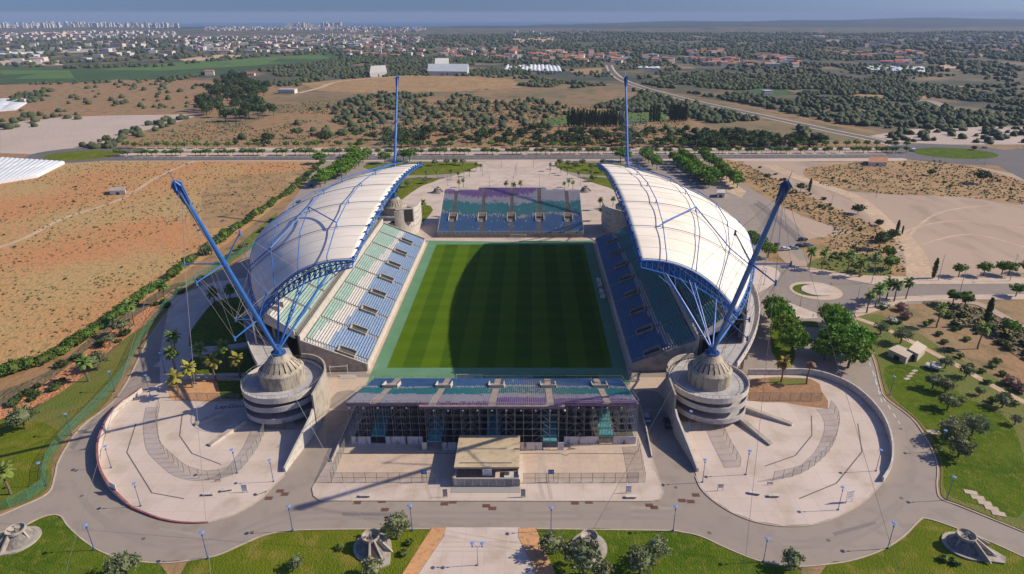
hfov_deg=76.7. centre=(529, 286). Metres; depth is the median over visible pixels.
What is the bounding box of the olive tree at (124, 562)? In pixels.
[102,550,141,573]
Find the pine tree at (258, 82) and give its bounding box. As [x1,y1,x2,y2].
[255,80,261,86]
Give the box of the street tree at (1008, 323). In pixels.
[1001,317,1022,333]
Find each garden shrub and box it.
[335,543,346,551]
[399,547,408,556]
[404,538,412,545]
[938,554,949,562]
[949,556,961,566]
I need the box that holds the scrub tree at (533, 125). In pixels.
[528,122,539,127]
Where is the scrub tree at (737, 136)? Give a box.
[729,133,744,145]
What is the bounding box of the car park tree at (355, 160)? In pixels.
[349,157,361,164]
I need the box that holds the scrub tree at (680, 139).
[677,137,688,146]
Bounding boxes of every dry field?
[0,79,220,122]
[302,76,521,92]
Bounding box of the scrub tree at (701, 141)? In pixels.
[694,138,705,147]
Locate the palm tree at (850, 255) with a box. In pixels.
[845,249,855,272]
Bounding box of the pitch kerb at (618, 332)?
[593,243,632,373]
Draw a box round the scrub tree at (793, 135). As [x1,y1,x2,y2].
[789,133,800,137]
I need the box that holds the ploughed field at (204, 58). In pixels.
[179,55,248,60]
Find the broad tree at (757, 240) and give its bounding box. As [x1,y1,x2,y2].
[750,235,768,245]
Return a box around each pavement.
[134,147,906,160]
[152,291,236,367]
[163,342,247,351]
[752,265,779,291]
[787,302,816,318]
[808,268,1023,284]
[853,294,1023,316]
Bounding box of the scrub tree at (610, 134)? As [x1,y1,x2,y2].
[604,132,614,138]
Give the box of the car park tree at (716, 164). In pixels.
[714,160,728,171]
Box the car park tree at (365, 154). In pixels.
[361,152,368,161]
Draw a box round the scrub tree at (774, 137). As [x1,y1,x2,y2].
[766,135,780,140]
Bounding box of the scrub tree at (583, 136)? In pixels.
[576,134,590,139]
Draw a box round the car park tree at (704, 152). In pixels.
[701,150,710,162]
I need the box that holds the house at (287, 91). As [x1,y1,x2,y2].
[277,88,297,93]
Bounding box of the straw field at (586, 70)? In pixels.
[567,68,601,74]
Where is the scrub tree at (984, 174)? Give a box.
[974,169,992,183]
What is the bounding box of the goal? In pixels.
[456,374,481,378]
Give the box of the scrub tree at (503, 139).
[498,136,509,142]
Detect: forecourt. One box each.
[160,277,249,383]
[235,161,479,265]
[553,161,763,233]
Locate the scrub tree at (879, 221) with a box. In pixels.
[874,219,883,224]
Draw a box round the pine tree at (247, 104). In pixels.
[242,100,252,117]
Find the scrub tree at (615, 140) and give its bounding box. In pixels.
[611,137,621,145]
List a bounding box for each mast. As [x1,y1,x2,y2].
[168,171,343,356]
[342,76,415,197]
[619,75,679,184]
[653,172,792,356]
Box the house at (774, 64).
[765,63,779,66]
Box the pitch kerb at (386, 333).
[366,243,427,373]
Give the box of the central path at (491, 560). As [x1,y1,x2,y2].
[419,527,535,573]
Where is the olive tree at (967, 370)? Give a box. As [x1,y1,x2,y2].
[958,363,976,376]
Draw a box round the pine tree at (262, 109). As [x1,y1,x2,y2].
[258,105,266,118]
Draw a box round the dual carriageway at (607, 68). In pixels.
[605,65,901,145]
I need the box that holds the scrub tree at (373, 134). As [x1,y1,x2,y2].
[367,131,377,139]
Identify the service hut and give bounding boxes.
[888,345,912,363]
[909,341,926,361]
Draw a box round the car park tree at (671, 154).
[668,151,679,163]
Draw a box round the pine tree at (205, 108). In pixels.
[201,104,211,115]
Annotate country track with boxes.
[298,75,422,92]
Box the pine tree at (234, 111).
[230,107,239,121]
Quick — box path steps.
[436,542,522,546]
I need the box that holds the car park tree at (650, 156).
[646,154,661,165]
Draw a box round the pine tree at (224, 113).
[217,108,230,121]
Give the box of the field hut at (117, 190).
[109,187,125,194]
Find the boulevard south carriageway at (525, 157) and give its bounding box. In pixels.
[19,154,899,160]
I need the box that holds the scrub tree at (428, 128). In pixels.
[422,125,436,130]
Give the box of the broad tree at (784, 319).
[771,311,802,330]
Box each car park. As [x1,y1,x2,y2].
[748,204,803,251]
[872,126,1023,144]
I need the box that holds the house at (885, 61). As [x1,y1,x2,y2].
[880,60,890,63]
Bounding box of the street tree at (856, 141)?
[853,139,860,144]
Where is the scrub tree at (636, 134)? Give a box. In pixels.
[632,131,646,137]
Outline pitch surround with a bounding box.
[366,240,630,384]
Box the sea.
[18,22,624,26]
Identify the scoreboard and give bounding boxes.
[395,208,413,221]
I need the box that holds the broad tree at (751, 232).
[747,230,759,236]
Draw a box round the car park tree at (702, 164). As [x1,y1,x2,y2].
[696,163,709,166]
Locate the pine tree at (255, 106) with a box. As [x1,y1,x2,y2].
[251,102,260,117]
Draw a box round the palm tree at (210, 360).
[202,353,222,380]
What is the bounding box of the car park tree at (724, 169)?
[721,167,730,178]
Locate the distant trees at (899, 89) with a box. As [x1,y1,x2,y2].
[0,30,1023,148]
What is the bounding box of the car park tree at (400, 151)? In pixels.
[396,148,406,159]
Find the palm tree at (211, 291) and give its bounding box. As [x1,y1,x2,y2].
[205,286,219,308]
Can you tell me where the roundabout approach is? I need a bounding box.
[998,148,1023,178]
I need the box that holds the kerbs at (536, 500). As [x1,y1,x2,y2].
[0,258,1023,567]
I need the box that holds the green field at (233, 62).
[98,55,328,70]
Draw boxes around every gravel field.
[0,60,62,64]
[58,47,123,52]
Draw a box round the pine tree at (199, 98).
[192,93,204,110]
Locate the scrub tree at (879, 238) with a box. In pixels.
[870,232,891,248]
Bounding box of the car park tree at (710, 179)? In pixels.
[701,174,716,186]
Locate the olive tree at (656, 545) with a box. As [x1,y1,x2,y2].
[642,534,671,559]
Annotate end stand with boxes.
[345,376,638,449]
[438,186,583,236]
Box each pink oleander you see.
[895,302,908,310]
[899,310,912,318]
[1003,374,1020,384]
[1011,382,1023,392]
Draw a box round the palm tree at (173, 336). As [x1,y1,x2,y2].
[164,328,181,349]
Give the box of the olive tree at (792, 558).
[781,546,805,570]
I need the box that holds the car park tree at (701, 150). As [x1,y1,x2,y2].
[698,147,709,159]
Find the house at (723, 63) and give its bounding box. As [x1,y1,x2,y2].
[718,61,727,65]
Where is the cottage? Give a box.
[868,157,887,165]
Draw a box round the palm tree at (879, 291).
[873,282,885,307]
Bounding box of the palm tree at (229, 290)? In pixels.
[222,283,236,307]
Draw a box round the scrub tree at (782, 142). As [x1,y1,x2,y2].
[775,138,788,144]
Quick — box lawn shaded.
[170,297,246,345]
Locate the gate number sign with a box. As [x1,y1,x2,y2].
[548,470,553,481]
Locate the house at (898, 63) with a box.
[893,61,904,66]
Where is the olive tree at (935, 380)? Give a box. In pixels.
[924,373,945,388]
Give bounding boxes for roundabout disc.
[801,284,834,295]
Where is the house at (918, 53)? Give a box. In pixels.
[914,52,924,55]
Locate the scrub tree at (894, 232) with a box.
[887,229,900,236]
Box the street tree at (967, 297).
[960,291,975,306]
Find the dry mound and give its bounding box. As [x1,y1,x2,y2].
[803,160,1023,204]
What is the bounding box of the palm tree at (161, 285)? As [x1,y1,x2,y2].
[155,279,169,301]
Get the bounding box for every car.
[643,411,650,422]
[663,417,672,428]
[780,246,790,250]
[789,245,798,249]
[795,243,805,246]
[803,242,813,245]
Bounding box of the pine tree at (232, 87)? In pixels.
[227,84,236,91]
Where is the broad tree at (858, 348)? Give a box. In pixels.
[833,336,874,367]
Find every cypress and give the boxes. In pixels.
[808,178,812,191]
[896,220,900,230]
[931,258,939,277]
[983,297,994,322]
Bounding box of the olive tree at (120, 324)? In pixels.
[109,318,131,335]
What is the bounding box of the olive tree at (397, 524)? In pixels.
[380,510,410,539]
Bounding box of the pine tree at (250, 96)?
[246,92,253,99]
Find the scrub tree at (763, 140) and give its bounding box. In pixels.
[756,137,769,143]
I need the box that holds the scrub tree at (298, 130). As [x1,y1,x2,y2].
[289,127,303,137]
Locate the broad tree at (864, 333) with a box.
[847,323,878,344]
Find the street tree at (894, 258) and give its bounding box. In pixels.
[886,255,899,268]
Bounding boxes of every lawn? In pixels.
[0,419,58,507]
[0,516,166,573]
[43,150,118,159]
[182,529,429,573]
[185,349,255,374]
[217,381,242,398]
[363,162,478,174]
[388,177,439,199]
[537,528,801,573]
[555,162,624,175]
[582,177,615,190]
[807,254,890,275]
[857,314,1023,530]
[884,364,1023,517]
[913,147,997,158]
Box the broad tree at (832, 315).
[821,307,859,327]
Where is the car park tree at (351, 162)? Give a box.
[346,160,355,171]
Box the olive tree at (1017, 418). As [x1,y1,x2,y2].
[1009,414,1022,424]
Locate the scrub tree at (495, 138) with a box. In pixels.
[493,136,500,141]
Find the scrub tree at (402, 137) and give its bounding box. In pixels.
[397,135,408,145]
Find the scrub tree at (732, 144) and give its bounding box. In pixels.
[728,141,736,146]
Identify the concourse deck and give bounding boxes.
[244,220,392,367]
[714,279,759,368]
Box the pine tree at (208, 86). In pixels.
[205,83,212,90]
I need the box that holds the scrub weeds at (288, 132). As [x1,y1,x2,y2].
[139,88,826,145]
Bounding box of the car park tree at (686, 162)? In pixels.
[680,159,692,171]
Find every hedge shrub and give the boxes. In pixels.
[0,364,8,375]
[2,359,22,373]
[17,355,35,368]
[20,354,36,367]
[33,351,55,363]
[54,345,69,354]
[60,334,75,344]
[60,340,75,347]
[64,336,85,343]
[69,331,88,339]
[77,327,96,338]
[78,326,92,334]
[84,322,98,327]
[98,321,109,325]
[99,310,117,320]
[99,323,107,327]
[100,315,114,323]
[113,305,128,314]
[129,291,144,300]
[147,284,156,291]
[161,275,170,280]
[165,267,179,276]
[173,263,183,269]
[178,256,193,264]
[197,247,208,254]
[212,237,220,244]
[216,230,230,237]
[216,235,226,241]
[249,208,261,214]
[257,207,264,212]
[294,177,302,181]
[304,170,311,175]
[935,330,943,335]
[940,338,948,343]
[945,347,954,351]
[956,353,965,357]
[962,336,971,340]
[978,368,987,372]
[983,379,993,383]
[987,362,997,367]
[987,396,998,403]
[993,357,1002,362]
[998,370,1007,375]
[1010,399,1020,405]
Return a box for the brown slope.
[923,300,1023,359]
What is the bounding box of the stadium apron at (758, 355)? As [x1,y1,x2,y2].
[212,240,799,438]
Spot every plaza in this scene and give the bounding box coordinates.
[100,377,309,521]
[313,406,661,499]
[402,161,619,241]
[677,375,890,525]
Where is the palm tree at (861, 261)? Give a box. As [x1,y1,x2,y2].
[856,257,867,275]
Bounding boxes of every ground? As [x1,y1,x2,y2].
[0,17,1023,573]
[743,161,1023,277]
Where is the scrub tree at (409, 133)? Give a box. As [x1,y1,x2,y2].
[404,131,414,139]
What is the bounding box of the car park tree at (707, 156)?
[703,153,715,164]
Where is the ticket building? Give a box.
[451,435,520,492]
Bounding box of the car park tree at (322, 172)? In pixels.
[318,170,331,183]
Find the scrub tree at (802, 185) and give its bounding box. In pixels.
[796,183,808,190]
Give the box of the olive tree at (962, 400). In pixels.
[958,395,966,404]
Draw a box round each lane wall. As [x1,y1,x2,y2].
[331,406,358,461]
[639,404,651,457]
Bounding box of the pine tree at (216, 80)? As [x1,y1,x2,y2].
[211,78,220,82]
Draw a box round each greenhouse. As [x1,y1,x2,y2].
[0,51,43,54]
[0,98,26,110]
[0,157,64,183]
[504,64,561,71]
[638,66,659,68]
[868,65,924,71]
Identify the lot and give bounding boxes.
[0,114,199,153]
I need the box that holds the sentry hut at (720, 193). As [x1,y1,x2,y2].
[717,189,724,197]
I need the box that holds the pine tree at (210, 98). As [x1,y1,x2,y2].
[204,95,214,101]
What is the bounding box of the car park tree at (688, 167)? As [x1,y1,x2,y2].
[684,163,695,175]
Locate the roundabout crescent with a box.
[793,284,816,295]
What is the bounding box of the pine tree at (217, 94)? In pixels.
[213,91,220,97]
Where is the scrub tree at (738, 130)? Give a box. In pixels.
[731,127,746,133]
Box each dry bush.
[6,397,20,406]
[12,393,22,398]
[18,388,34,396]
[24,395,37,400]
[29,389,42,395]
[32,382,42,387]
[46,381,62,390]
[53,359,70,367]
[53,377,65,383]
[72,353,82,359]
[93,340,103,345]
[118,328,131,335]
[161,302,170,307]
[174,287,185,291]
[955,324,964,328]
[956,311,968,317]
[988,325,997,330]
[995,339,1007,344]
[998,332,1011,337]
[1002,343,1015,350]
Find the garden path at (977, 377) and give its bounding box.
[856,317,1023,403]
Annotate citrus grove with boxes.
[730,85,797,95]
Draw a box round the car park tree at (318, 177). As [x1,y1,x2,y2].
[310,172,327,186]
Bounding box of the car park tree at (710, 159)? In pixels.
[707,155,718,162]
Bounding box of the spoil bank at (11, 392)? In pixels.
[0,282,182,418]
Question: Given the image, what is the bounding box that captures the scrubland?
[210,68,873,143]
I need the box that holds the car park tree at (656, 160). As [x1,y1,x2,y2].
[651,156,663,168]
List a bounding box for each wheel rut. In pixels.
[794,222,898,246]
[904,220,1021,231]
[909,205,989,235]
[920,234,1023,246]
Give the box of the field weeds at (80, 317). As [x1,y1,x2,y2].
[0,161,310,359]
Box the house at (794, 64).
[788,62,798,66]
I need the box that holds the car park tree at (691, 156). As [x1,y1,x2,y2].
[685,154,696,159]
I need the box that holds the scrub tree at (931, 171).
[927,169,936,173]
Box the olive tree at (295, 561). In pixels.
[287,553,303,569]
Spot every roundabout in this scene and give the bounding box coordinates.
[26,147,142,162]
[882,144,1023,164]
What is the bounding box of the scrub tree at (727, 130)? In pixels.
[724,128,732,132]
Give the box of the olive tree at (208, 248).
[202,245,212,254]
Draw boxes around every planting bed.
[168,379,242,401]
[747,377,827,408]
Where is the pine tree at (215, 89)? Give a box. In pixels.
[211,86,221,97]
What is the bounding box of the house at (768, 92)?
[761,90,772,95]
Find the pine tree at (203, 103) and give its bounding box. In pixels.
[198,101,210,114]
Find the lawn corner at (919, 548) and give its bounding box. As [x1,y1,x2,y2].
[821,519,1023,573]
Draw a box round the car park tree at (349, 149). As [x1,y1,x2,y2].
[346,145,360,151]
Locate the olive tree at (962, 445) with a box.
[947,432,977,457]
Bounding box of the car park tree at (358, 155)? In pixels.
[352,153,364,164]
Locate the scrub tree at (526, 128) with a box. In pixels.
[520,126,530,130]
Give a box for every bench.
[202,492,213,495]
[221,487,232,491]
[256,488,267,494]
[359,493,370,497]
[625,495,636,498]
[749,490,759,495]
[768,493,779,497]
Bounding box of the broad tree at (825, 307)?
[817,302,846,317]
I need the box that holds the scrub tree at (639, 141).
[634,138,643,143]
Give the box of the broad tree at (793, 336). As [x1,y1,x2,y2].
[777,324,814,352]
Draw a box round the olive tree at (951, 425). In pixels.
[937,414,970,439]
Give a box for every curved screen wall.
[301,353,330,429]
[394,200,421,233]
[601,200,626,232]
[663,353,693,429]
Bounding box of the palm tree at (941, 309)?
[934,301,948,327]
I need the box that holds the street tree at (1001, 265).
[995,260,1013,274]
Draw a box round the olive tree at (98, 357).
[86,349,109,370]
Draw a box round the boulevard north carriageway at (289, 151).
[147,149,878,152]
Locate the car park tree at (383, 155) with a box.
[377,152,390,159]
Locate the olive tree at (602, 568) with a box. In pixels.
[593,559,615,573]
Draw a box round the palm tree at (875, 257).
[871,250,882,272]
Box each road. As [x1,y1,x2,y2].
[0,161,1023,565]
[732,181,806,260]
[763,165,930,276]
[768,269,1023,315]
[900,100,1012,127]
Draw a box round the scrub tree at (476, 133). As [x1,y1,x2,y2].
[473,130,483,135]
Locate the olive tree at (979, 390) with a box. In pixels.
[974,386,986,394]
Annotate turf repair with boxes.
[519,241,561,241]
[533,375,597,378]
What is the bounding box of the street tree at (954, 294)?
[946,288,961,304]
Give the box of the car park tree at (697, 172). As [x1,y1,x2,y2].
[692,169,704,181]
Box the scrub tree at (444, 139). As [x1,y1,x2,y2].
[439,137,449,141]
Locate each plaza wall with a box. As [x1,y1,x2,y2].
[96,387,142,504]
[127,503,208,523]
[159,373,245,390]
[748,368,893,481]
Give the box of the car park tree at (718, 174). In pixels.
[710,171,723,178]
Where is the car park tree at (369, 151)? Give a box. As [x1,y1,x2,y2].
[361,147,372,158]
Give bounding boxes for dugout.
[596,277,601,286]
[599,288,604,297]
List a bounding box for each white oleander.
[878,302,890,308]
[886,316,897,322]
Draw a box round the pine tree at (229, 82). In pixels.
[224,79,233,86]
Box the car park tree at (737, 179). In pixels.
[728,174,745,187]
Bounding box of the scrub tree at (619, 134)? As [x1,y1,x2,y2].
[615,132,625,136]
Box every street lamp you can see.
[82,523,94,550]
[132,482,141,506]
[199,530,208,558]
[286,504,293,531]
[407,504,412,531]
[470,542,484,565]
[672,504,677,531]
[762,536,768,562]
[887,521,896,548]
[946,476,956,500]
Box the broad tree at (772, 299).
[761,294,790,309]
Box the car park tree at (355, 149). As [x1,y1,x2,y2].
[349,147,360,151]
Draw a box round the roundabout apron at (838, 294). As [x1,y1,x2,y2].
[789,282,842,299]
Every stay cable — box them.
[65,192,176,572]
[178,193,210,573]
[179,190,371,534]
[591,190,783,532]
[744,190,784,568]
[786,193,898,571]
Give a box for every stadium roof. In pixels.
[248,161,421,317]
[597,161,754,318]
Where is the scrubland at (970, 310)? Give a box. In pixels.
[727,160,1023,359]
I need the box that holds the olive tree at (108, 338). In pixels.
[101,334,115,345]
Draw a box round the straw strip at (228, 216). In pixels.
[200,162,318,228]
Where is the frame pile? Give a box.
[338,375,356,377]
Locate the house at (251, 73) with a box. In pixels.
[247,72,255,75]
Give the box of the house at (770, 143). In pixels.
[765,139,787,147]
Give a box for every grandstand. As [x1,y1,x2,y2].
[249,216,425,370]
[595,225,751,370]
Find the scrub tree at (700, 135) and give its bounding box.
[694,133,707,139]
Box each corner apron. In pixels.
[327,377,368,409]
[628,377,665,409]
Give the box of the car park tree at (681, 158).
[675,155,688,169]
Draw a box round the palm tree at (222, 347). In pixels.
[214,338,229,367]
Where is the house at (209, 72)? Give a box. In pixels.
[204,70,214,75]
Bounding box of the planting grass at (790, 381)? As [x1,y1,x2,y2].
[768,378,807,384]
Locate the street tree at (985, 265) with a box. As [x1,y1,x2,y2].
[977,261,995,275]
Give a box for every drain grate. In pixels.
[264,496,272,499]
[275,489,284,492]
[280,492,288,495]
[440,502,448,505]
[482,504,489,507]
[645,503,652,506]
[691,493,699,496]
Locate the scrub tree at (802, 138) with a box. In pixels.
[796,135,808,140]
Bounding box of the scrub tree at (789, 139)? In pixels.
[785,137,795,145]
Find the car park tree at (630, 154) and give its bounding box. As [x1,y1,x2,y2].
[619,149,632,161]
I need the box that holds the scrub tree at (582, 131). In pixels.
[575,128,586,133]
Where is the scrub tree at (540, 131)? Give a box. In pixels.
[535,129,545,133]
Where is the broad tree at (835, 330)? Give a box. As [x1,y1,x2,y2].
[817,321,858,344]
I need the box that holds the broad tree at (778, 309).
[763,302,795,319]
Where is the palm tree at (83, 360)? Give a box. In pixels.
[72,353,93,381]
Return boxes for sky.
[0,0,1023,23]
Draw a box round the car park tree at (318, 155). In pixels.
[312,152,326,161]
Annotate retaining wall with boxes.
[283,409,316,471]
[673,409,698,471]
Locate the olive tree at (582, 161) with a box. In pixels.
[579,159,585,165]
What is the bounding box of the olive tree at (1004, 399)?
[995,391,1013,407]
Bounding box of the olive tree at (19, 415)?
[5,401,39,428]
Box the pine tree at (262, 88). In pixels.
[259,85,267,94]
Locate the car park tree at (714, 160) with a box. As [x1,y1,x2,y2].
[710,157,722,166]
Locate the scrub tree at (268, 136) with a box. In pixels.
[262,133,274,138]
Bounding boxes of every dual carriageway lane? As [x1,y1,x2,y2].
[607,65,904,147]
[609,65,911,148]
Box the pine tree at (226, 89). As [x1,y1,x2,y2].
[222,86,230,99]
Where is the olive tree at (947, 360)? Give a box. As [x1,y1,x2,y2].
[937,355,954,368]
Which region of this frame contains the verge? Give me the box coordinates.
[0,213,276,510]
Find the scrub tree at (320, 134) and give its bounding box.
[314,132,326,141]
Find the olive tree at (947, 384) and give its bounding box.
[938,377,958,392]
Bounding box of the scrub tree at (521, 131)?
[518,129,526,134]
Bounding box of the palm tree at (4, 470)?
[0,460,16,494]
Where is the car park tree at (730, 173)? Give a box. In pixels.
[726,169,743,184]
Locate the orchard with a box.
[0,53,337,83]
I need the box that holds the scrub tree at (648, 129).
[642,127,652,131]
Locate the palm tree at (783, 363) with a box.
[775,354,791,381]
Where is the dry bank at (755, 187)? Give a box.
[723,159,874,230]
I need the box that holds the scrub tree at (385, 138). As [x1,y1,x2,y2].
[380,135,390,142]
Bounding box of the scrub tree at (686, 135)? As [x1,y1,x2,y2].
[681,133,692,139]
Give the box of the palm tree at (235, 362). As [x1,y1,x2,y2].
[228,350,244,377]
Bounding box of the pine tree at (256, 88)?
[251,84,261,93]
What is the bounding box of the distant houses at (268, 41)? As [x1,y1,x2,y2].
[0,25,1023,62]
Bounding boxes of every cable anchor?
[0,522,41,555]
[353,528,392,568]
[431,186,444,193]
[570,529,606,568]
[580,185,592,192]
[941,528,1005,563]
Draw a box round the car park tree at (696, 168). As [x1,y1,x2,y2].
[688,166,700,178]
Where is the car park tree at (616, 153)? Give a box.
[614,148,624,160]
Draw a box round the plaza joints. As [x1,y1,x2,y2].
[429,162,594,186]
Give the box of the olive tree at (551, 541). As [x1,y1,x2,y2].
[537,530,569,554]
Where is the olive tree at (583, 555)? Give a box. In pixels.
[563,536,602,573]
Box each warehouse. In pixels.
[370,65,386,76]
[427,64,468,75]
[435,58,448,63]
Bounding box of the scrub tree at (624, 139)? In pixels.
[621,135,632,141]
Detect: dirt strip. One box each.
[403,528,445,573]
[518,528,554,573]
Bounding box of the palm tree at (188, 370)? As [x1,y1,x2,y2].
[179,360,196,387]
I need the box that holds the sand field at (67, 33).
[32,32,84,34]
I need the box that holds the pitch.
[387,244,612,367]
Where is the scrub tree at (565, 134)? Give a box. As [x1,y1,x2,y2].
[562,132,570,136]
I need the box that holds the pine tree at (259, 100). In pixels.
[253,96,265,104]
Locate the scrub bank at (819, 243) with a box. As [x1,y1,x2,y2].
[802,226,905,276]
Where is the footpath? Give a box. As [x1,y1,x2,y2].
[0,161,194,247]
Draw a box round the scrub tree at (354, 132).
[350,130,361,138]
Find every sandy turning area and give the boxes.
[329,390,356,409]
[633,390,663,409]
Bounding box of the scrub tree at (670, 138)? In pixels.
[662,135,675,145]
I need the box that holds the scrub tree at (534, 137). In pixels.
[529,134,539,139]
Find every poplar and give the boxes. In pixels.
[566,110,569,125]
[570,109,573,125]
[573,109,575,125]
[576,108,579,125]
[579,110,581,125]
[582,108,585,125]
[585,109,588,125]
[588,110,591,125]
[591,110,594,125]
[594,107,597,125]
[597,110,600,125]
[600,111,603,125]
[603,110,606,125]
[605,110,608,125]
[608,110,611,125]
[611,107,615,125]
[615,109,617,125]
[618,111,621,125]
[649,106,652,120]
[652,103,656,120]
[657,104,661,120]
[668,102,672,120]
[671,103,674,120]
[673,104,676,120]
[676,104,679,119]
[678,102,682,120]
[681,106,683,120]
[685,104,688,120]
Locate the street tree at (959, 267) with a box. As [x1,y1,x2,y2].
[952,262,968,276]
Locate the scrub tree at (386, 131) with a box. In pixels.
[379,129,392,135]
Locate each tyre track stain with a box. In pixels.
[422,450,432,498]
[436,449,441,498]
[535,450,552,498]
[537,449,545,498]
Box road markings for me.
[366,156,899,423]
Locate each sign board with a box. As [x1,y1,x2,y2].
[108,481,116,490]
[240,484,247,491]
[442,489,447,496]
[521,489,524,496]
[626,485,631,491]
[846,489,854,500]
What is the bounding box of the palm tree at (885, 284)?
[874,282,889,303]
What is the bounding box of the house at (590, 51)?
[587,49,593,53]
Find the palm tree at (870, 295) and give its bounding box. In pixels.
[864,288,876,312]
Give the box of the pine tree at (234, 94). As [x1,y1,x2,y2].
[229,90,238,98]
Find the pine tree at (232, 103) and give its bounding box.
[228,100,236,107]
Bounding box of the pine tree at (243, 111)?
[238,106,250,120]
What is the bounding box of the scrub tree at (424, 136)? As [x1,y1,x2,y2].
[419,133,429,139]
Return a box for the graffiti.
[215,404,243,408]
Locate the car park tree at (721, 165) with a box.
[717,162,730,174]
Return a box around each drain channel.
[126,424,183,498]
[179,414,220,464]
[336,453,632,455]
[765,416,811,465]
[799,423,862,498]
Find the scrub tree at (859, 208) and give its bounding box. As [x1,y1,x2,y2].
[851,204,867,213]
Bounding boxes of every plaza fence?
[155,400,264,478]
[174,393,239,400]
[720,423,740,463]
[749,392,821,400]
[773,403,839,477]
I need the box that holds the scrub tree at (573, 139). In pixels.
[567,137,577,141]
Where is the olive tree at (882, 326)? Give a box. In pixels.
[873,321,889,334]
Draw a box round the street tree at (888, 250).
[881,244,897,255]
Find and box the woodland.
[0,26,1023,132]
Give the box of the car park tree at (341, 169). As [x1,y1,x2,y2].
[334,165,348,177]
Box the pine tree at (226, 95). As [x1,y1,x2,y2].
[223,92,228,103]
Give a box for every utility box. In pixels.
[924,362,931,369]
[931,361,941,372]
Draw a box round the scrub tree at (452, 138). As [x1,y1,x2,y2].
[447,135,457,142]
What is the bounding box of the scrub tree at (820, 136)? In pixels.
[814,134,825,139]
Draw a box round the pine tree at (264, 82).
[261,80,269,92]
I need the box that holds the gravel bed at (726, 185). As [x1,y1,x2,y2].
[703,162,746,197]
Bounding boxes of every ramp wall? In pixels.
[194,410,223,425]
[207,418,246,445]
[737,417,772,445]
[745,405,792,425]
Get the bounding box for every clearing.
[515,36,554,42]
[854,93,926,99]
[940,63,958,68]
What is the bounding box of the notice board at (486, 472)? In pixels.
[482,469,491,475]
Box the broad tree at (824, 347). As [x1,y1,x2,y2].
[810,337,836,359]
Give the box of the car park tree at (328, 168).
[323,166,335,179]
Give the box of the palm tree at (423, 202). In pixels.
[421,199,426,212]
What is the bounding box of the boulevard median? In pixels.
[120,151,879,156]
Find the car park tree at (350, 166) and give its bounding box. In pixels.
[340,162,353,174]
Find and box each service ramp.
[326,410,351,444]
[649,413,668,444]
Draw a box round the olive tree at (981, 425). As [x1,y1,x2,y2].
[958,412,991,435]
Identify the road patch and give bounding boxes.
[69,434,83,449]
[158,528,201,536]
[341,512,405,515]
[629,506,672,509]
[833,521,876,535]
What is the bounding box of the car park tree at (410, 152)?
[403,148,415,161]
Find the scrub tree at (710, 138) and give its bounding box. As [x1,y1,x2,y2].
[704,135,718,142]
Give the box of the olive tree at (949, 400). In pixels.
[937,391,962,409]
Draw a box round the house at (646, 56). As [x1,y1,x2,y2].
[640,54,648,58]
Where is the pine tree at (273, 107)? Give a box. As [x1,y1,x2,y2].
[267,103,278,114]
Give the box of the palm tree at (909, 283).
[903,276,915,298]
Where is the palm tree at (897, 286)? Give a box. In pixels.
[890,278,905,300]
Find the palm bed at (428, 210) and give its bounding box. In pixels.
[421,205,432,221]
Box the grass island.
[770,319,818,366]
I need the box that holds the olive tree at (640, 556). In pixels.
[626,541,657,573]
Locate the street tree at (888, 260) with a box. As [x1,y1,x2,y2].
[883,256,898,270]
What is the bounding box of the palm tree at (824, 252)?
[819,247,830,268]
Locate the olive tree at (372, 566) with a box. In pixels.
[359,556,382,573]
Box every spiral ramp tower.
[241,352,322,423]
[376,197,414,225]
[608,200,628,225]
[669,352,749,423]
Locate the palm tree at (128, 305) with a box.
[121,298,136,324]
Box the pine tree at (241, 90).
[238,88,245,94]
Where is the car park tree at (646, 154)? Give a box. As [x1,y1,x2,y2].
[643,151,653,162]
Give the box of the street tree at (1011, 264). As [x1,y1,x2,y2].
[1005,261,1020,275]
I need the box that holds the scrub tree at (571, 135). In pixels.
[569,133,578,137]
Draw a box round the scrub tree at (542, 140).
[538,137,550,143]
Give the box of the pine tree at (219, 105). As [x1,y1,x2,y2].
[214,101,224,109]
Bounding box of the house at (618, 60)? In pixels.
[614,59,622,62]
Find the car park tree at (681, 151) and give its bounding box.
[678,148,689,154]
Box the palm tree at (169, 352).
[163,345,179,372]
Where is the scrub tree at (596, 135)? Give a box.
[590,131,602,142]
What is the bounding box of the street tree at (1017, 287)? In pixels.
[1009,283,1023,295]
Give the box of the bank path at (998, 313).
[937,299,1023,329]
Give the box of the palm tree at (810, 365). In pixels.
[805,361,816,383]
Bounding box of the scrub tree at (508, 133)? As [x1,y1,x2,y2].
[505,131,513,135]
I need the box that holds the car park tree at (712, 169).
[705,166,719,171]
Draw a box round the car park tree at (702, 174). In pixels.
[699,170,712,183]
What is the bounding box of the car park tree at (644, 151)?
[639,149,651,160]
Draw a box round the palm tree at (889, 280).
[883,277,896,299]
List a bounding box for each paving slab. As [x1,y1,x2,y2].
[926,430,940,433]
[963,489,978,495]
[970,494,985,500]
[977,499,991,505]
[984,505,999,511]
[991,510,1006,516]
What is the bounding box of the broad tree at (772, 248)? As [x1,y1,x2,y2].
[761,241,777,257]
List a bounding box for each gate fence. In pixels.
[330,437,345,481]
[331,473,434,481]
[523,473,638,482]
[637,439,645,476]
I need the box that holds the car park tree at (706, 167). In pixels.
[700,165,711,169]
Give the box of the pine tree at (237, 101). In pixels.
[229,98,239,107]
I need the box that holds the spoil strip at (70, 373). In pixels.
[0,285,185,419]
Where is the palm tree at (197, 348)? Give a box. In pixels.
[189,341,207,367]
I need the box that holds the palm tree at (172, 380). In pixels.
[165,368,183,396]
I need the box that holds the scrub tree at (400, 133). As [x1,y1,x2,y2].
[389,131,403,136]
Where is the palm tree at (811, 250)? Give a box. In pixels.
[805,245,818,265]

